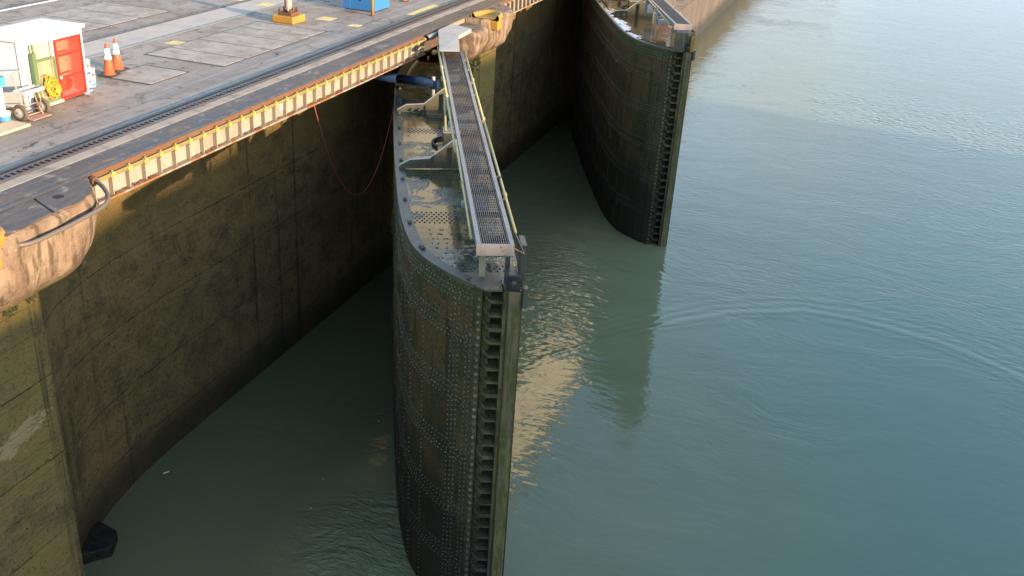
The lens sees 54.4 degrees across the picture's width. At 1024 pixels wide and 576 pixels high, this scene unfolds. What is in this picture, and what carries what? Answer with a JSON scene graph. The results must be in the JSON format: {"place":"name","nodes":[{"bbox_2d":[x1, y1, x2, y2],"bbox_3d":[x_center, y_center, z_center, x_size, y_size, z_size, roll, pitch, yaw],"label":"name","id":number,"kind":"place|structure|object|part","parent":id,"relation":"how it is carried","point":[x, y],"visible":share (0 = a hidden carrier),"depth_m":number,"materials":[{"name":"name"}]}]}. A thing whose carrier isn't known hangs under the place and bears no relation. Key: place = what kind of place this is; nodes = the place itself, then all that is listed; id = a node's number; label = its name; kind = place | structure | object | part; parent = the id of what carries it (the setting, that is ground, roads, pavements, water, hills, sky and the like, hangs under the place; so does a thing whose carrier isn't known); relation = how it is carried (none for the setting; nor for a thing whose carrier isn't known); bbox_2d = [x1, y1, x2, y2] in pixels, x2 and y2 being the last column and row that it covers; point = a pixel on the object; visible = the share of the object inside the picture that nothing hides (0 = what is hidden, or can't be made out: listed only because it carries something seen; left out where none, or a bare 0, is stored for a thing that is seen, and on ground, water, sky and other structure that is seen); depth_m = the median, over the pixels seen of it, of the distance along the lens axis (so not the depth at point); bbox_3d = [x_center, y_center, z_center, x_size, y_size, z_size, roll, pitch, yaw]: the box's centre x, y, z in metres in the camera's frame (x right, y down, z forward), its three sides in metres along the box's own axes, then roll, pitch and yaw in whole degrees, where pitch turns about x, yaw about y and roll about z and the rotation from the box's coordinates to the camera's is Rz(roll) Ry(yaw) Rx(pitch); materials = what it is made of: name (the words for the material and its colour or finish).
{"place":"outdoors","nodes":[
{"label":"outdoors","id":0,"kind":"place"},
{"bbox_2d":[83,0,283,56],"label":"pale path","id":1,"kind":"structure","parent":0,"point":[94,47],"depth_m":34.42,"materials":[{"name":"concrete"}]},
{"bbox_2d":[0,0,692,191],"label":"pavement","id":2,"kind":"structure","parent":0,"point":[105,104],"depth_m":30.10,"materials":[{"name":"concrete"}]},
{"bbox_2d":[0,75,5,109],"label":"storage tub","id":3,"kind":"object","parent":2,"relation":"on","point":[2,84],"visible":0.69,"depth_m":23.86,"materials":[{"name":"white paint"}]},
{"bbox_2d":[0,110,10,122],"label":"bucket","id":4,"kind":"object","parent":2,"relation":"on","point":[5,115],"visible":1,"depth_m":23.78,"materials":[{"name":"white paint"}]},
{"bbox_2d":[0,120,30,135],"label":"wooden plank","id":5,"kind":"object","parent":2,"relation":"on","point":[9,126],"visible":1,"depth_m":23.50,"materials":[{"name":"brown wood"}]},
{"bbox_2d":[0,0,55,10],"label":"rack track","id":6,"kind":"structure","parent":2,"relation":"on","point":[23,5],"depth_m":36.19,"materials":[{"name":"metal"}]},
{"bbox_2d":[11,69,51,120],"bbox_3d":[-11.674,-4.679,24.134,0.551,1.135,0.824,12,27,16],"label":"hand truck","id":7,"kind":"object","parent":2,"relation":"on","point":[42,106],"visible":1,"depth_m":24.14,"materials":[{"name":"metal"}]},
{"bbox_2d":[0,18,88,112],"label":"shed","id":8,"kind":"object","parent":2,"relation":"on","point":[38,50],"visible":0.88,"depth_m":24.95,"materials":[{"name":"white paint"}]},
{"bbox_3d":[-11.763,-5.093,24.612,0.110,1.400,0.120,12,27,16],"label":"folded door","id":9,"kind":"part","parent":8,"relation":"part of","materials":[{"name":"green paint"}]},
{"bbox_3d":[-11.705,-5.209,25.021,0.035,1.100,0.790,12,27,16],"label":"green door","id":10,"kind":"part","parent":8,"relation":"part of","materials":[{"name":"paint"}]},
{"bbox_2d":[44,74,61,99],"bbox_3d":[-11.607,-5.085,25.157,0.117,0.674,0.514,12,27,16],"label":"coiled hose","id":11,"kind":"object","parent":8,"relation":"hanging from","point":[57,90],"visible":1,"depth_m":25.14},
{"bbox_3d":[-11.376,-5.706,25.692,0.063,1.530,0.930,12,27,16],"label":"red door","id":12,"kind":"part","parent":8,"relation":"part of","materials":[{"name":"paint"}]},
{"bbox_2d":[0,1,169,32],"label":"slab bed","id":13,"kind":"object","parent":2,"relation":"on","point":[103,12],"visible":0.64,"depth_m":35.40,"materials":[{"name":"grey concrete"}]},
{"bbox_2d":[6,15,108,31],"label":"cover slab","id":14,"kind":"structure","parent":13,"relation":"on","point":[89,26],"depth_m":34.06,"materials":[{"name":"concrete"}]},
{"bbox_2d":[44,8,137,24],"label":"cover slab","id":15,"kind":"structure","parent":13,"relation":"on","point":[92,16],"depth_m":35.12,"materials":[{"name":"concrete"}]},
{"bbox_2d":[77,2,166,17],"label":"cover slab","id":16,"kind":"structure","parent":13,"relation":"on","point":[122,9],"depth_m":36.48,"materials":[{"name":"concrete"}]},
{"bbox_2d":[87,75,92,91],"bbox_3d":[-11.416,-5.489,26.677,0.353,0.400,0.353,12,27,16],"label":"paint bucket","id":17,"kind":"object","parent":2,"relation":"on","point":[89,79],"visible":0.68,"depth_m":26.62,"materials":[{"name":"white plastic"}]},
{"bbox_2d":[85,59,90,76],"bbox_3d":[-11.393,-5.858,26.500,0.342,0.420,0.342,12,27,16],"label":"paint bucket","id":18,"kind":"object","parent":17,"relation":"on","point":[87,63],"visible":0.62,"depth_m":26.45,"materials":[{"name":"white plastic"}]},
{"bbox_2d":[90,66,95,86],"bbox_3d":[-11.491,-5.726,27.043,0.364,0.500,0.364,12,27,16],"label":"paint bucket","id":19,"kind":"object","parent":2,"relation":"on","point":[92,69],"visible":0.41,"depth_m":26.99,"materials":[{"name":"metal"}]},
{"bbox_2d":[98,43,120,77],"bbox_3d":[-11.401,-6.445,28.081,0.500,0.898,0.500,7,26,6],"label":"traffic cone","id":20,"kind":"object","parent":2,"relation":"on","point":[109,71],"visible":1,"depth_m":28.06,"materials":[{"name":"orange plastic"}]},
{"bbox_2d":[112,38,128,71],"bbox_3d":[-11.398,-6.731,28.674,0.500,0.898,0.500,15,28,21],"label":"traffic cone","id":21,"kind":"object","parent":2,"relation":"on","point":[117,63],"visible":0.9,"depth_m":28.65,"materials":[{"name":"orange plastic"}]},
{"bbox_2d":[103,64,188,84],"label":"cover slab","id":22,"kind":"structure","parent":2,"relation":"on","point":[147,74],"depth_m":28.57,"materials":[{"name":"concrete"}]},
{"bbox_2d":[166,41,184,44],"bbox_3d":[-10.931,-7.961,32.309,0.480,0.006,0.520,12,27,16],"label":"yellow marking","id":23,"kind":"object","parent":2,"relation":"on","point":[175,42],"visible":1,"depth_m":32.29,"materials":[{"name":"paint"}]},
{"bbox_2d":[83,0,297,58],"bbox_3d":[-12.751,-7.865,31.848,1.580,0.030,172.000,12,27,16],"label":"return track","id":24,"kind":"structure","parent":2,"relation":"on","point":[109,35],"depth_m":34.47,"materials":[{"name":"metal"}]},
{"bbox_2d":[143,21,327,66],"bbox_3d":[-8.931,-8.141,32.954,2.900,0.004,6.320,12,27,16],"label":"slab bed","id":25,"kind":"object","parent":2,"relation":"on","point":[235,44],"visible":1,"depth_m":32.27,"materials":[{"name":"grey concrete"}]},
{"bbox_2d":[148,47,243,65],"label":"cover slab","id":26,"kind":"structure","parent":25,"relation":"on","point":[197,56],"depth_m":30.78,"materials":[{"name":"concrete"}]},
{"bbox_2d":[172,39,269,57],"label":"cover slab","id":27,"kind":"structure","parent":25,"relation":"on","point":[240,51],"depth_m":31.91,"materials":[{"name":"concrete"}]},
{"bbox_2d":[200,32,292,49],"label":"cover slab","id":28,"kind":"structure","parent":25,"relation":"on","point":[251,41],"depth_m":33.11,"materials":[{"name":"concrete"}]},
{"bbox_2d":[224,27,308,41],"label":"cover slab","id":29,"kind":"structure","parent":25,"relation":"on","point":[267,34],"depth_m":34.16,"materials":[{"name":"concrete"}]},
{"bbox_2d":[241,22,324,35],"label":"cover slab","id":30,"kind":"structure","parent":25,"relation":"on","point":[284,29],"depth_m":35.10,"materials":[{"name":"concrete"}]},
{"bbox_2d":[0,0,472,183],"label":"rack track","id":31,"kind":"structure","parent":2,"relation":"on","point":[13,171],"depth_m":26.26,"materials":[{"name":"metal"}]},
{"bbox_2d":[0,0,482,190],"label":"kerb strip","id":32,"kind":"object","parent":2,"relation":"on","point":[67,161],"depth_m":25.71,"materials":[{"name":"concrete"}]},
{"bbox_2d":[0,0,501,207],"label":"edge paving","id":33,"kind":"structure","parent":2,"relation":"on","point":[37,185],"depth_m":25.09,"materials":[{"name":"grey concrete"}]},
{"bbox_2d":[255,3,277,6],"bbox_3d":[-9.612,-11.082,38.951,0.720,0.006,0.800,12,27,16],"label":"yellow marking","id":34,"kind":"object","parent":2,"relation":"on","point":[266,4],"visible":1,"depth_m":38.93,"materials":[{"name":"paint"}]},
{"bbox_2d":[272,0,304,24],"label":"light pole","id":35,"kind":"object","parent":2,"relation":"on","point":[287,14],"visible":1,"depth_m":36.00,"materials":[{"name":"yellow paint"}]},
{"bbox_2d":[316,17,335,20],"bbox_3d":[-6.947,-10.062,37.192,0.600,0.006,0.680,12,27,16],"label":"yellow marking","id":36,"kind":"object","parent":2,"relation":"on","point":[326,18],"visible":1,"depth_m":37.16,"materials":[{"name":"paint"}]},
{"bbox_2d":[347,24,361,26],"bbox_3d":[-5.744,-9.593,36.380,0.440,0.006,0.480,12,27,16],"label":"yellow marking","id":37,"kind":"object","parent":2,"relation":"on","point":[354,25],"visible":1,"depth_m":36.37,"materials":[{"name":"paint"}]},
{"bbox_2d":[343,0,388,11],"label":"blue kiosk","id":38,"kind":"object","parent":2,"relation":"on","point":[364,5],"visible":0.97,"depth_m":38.92,"materials":[{"name":"paint"}]},
{"bbox_2d":[343,0,349,7],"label":"side door","id":39,"kind":"structure","parent":38,"relation":"in","point":[346,3],"depth_m":39.01,"materials":[{"name":"blue paint"}]},
{"bbox_2d":[0,0,733,575],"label":"lock wall","id":40,"kind":"structure","parent":2,"relation":"attached to","point":[144,328],"depth_m":30.06,"materials":[{"name":"concrete"}]},
{"bbox_2d":[0,227,5,267],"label":"mooring chock","id":41,"kind":"object","parent":40,"relation":"attached to","point":[2,237],"visible":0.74,"depth_m":17.96,"materials":[{"name":"yellow paint"}]},
{"bbox_2d":[19,176,110,246],"bbox_3d":[-8.714,-1.514,19.661,0.772,0.306,3.415,5,26,3],"label":"drain pipe","id":42,"kind":"object","parent":40,"relation":"attached to","point":[94,180],"visible":0.99,"depth_m":19.54,"materials":[{"name":"grey metal"}]},
{"bbox_2d":[81,521,117,563],"bbox_3d":[-11.035,7.107,26.532,0.988,0.920,1.429,12,27,16],"label":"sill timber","id":43,"kind":"object","parent":40,"relation":"attached to","point":[101,541],"visible":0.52,"depth_m":26.29,"materials":[{"name":"black wood"}]},
{"bbox_2d":[0,0,505,211],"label":"edge kerb","id":44,"kind":"structure","parent":40,"relation":"on","point":[33,196],"depth_m":24.50,"materials":[{"name":"metal"}]},
{"bbox_2d":[89,35,425,204],"bbox_3d":[-6.033,-5.489,28.612,0.357,0.671,17.410,12,27,16],"label":"edge girder","id":45,"kind":"object","parent":40,"relation":"attached to","point":[128,174],"visible":1,"depth_m":25.92,"materials":[{"name":"beige metal"}]},
{"bbox_2d":[314,106,393,195],"bbox_3d":[-4.957,-4.566,31.640,0.042,3.514,3.793,19,30,28],"label":"hanging hose","id":46,"kind":"object","parent":45,"relation":"hanging from","point":[331,160],"visible":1,"depth_m":32.05,"materials":[{"name":"red rubber"}]},
{"bbox_2d":[425,31,438,40],"bbox_3d":[-2.856,-9.162,36.162,0.210,0.210,1.094,13,27,19],"label":"hinge pipe","id":47,"kind":"object","parent":40,"relation":"attached to","point":[431,36],"visible":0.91,"depth_m":35.91,"materials":[{"name":"metal"}]},
{"bbox_2d":[438,24,470,51],"bbox_3d":[-2.198,-9.017,35.798,1.137,0.190,3.896,5,26,3],"label":"hinge cover","id":48,"kind":"object","parent":40,"relation":"attached to","point":[450,35],"visible":1,"depth_m":35.71,"materials":[{"name":"grey metal"}]},
{"bbox_2d":[391,46,527,575],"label":"lock gate","id":49,"kind":"structure","parent":40,"relation":"attached to","point":[460,296],"depth_m":23.70,"materials":[{"name":"black metal"}]},
{"bbox_2d":[371,72,438,95],"bbox_3d":[-4.194,-7.428,35.097,3.890,0.670,0.340,18,29,27],"label":"gate strut","id":50,"kind":"object","parent":49,"relation":"attached to","point":[433,83],"visible":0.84,"depth_m":34.60,"materials":[{"name":"blue paint"}]},
{"bbox_2d":[471,10,502,30],"bbox_3d":[-0.861,-10.712,39.695,1.187,0.590,1.219,12,27,16],"label":"mooring chock","id":51,"kind":"object","parent":40,"relation":"attached to","point":[495,23],"visible":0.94,"depth_m":39.34,"materials":[{"name":"yellow paint"}]},
{"bbox_2d":[499,0,541,12],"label":"edge girder","id":52,"kind":"object","parent":40,"relation":"attached to","point":[515,6],"visible":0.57,"depth_m":44.31,"materials":[{"name":"beige metal"}]},
{"bbox_2d":[572,0,695,246],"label":"lock gate","id":53,"kind":"structure","parent":40,"relation":"attached to","point":[636,58],"depth_m":47.21,"materials":[{"name":"black metal"}]},
{"bbox_2d":[370,0,374,15],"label":"bollard post","id":54,"kind":"object","parent":2,"relation":"on","point":[372,7],"visible":1,"depth_m":38.07,"materials":[{"name":"metal"}]},
{"bbox_2d":[407,5,437,14],"bbox_3d":[-3.535,-11.150,39.900,0.350,0.006,2.600,12,27,16],"label":"yellow marking","id":55,"kind":"object","parent":2,"relation":"on","point":[422,9],"visible":1,"depth_m":39.78,"materials":[{"name":"paint"}]},
{"bbox_2d":[83,0,1023,575],"bbox_3d":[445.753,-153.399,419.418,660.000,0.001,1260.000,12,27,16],"label":"water","id":56,"kind":"structure","parent":0,"point":[795,346],"depth_m":37.34,"materials":[{"name":"teal liquid"}]}
]}

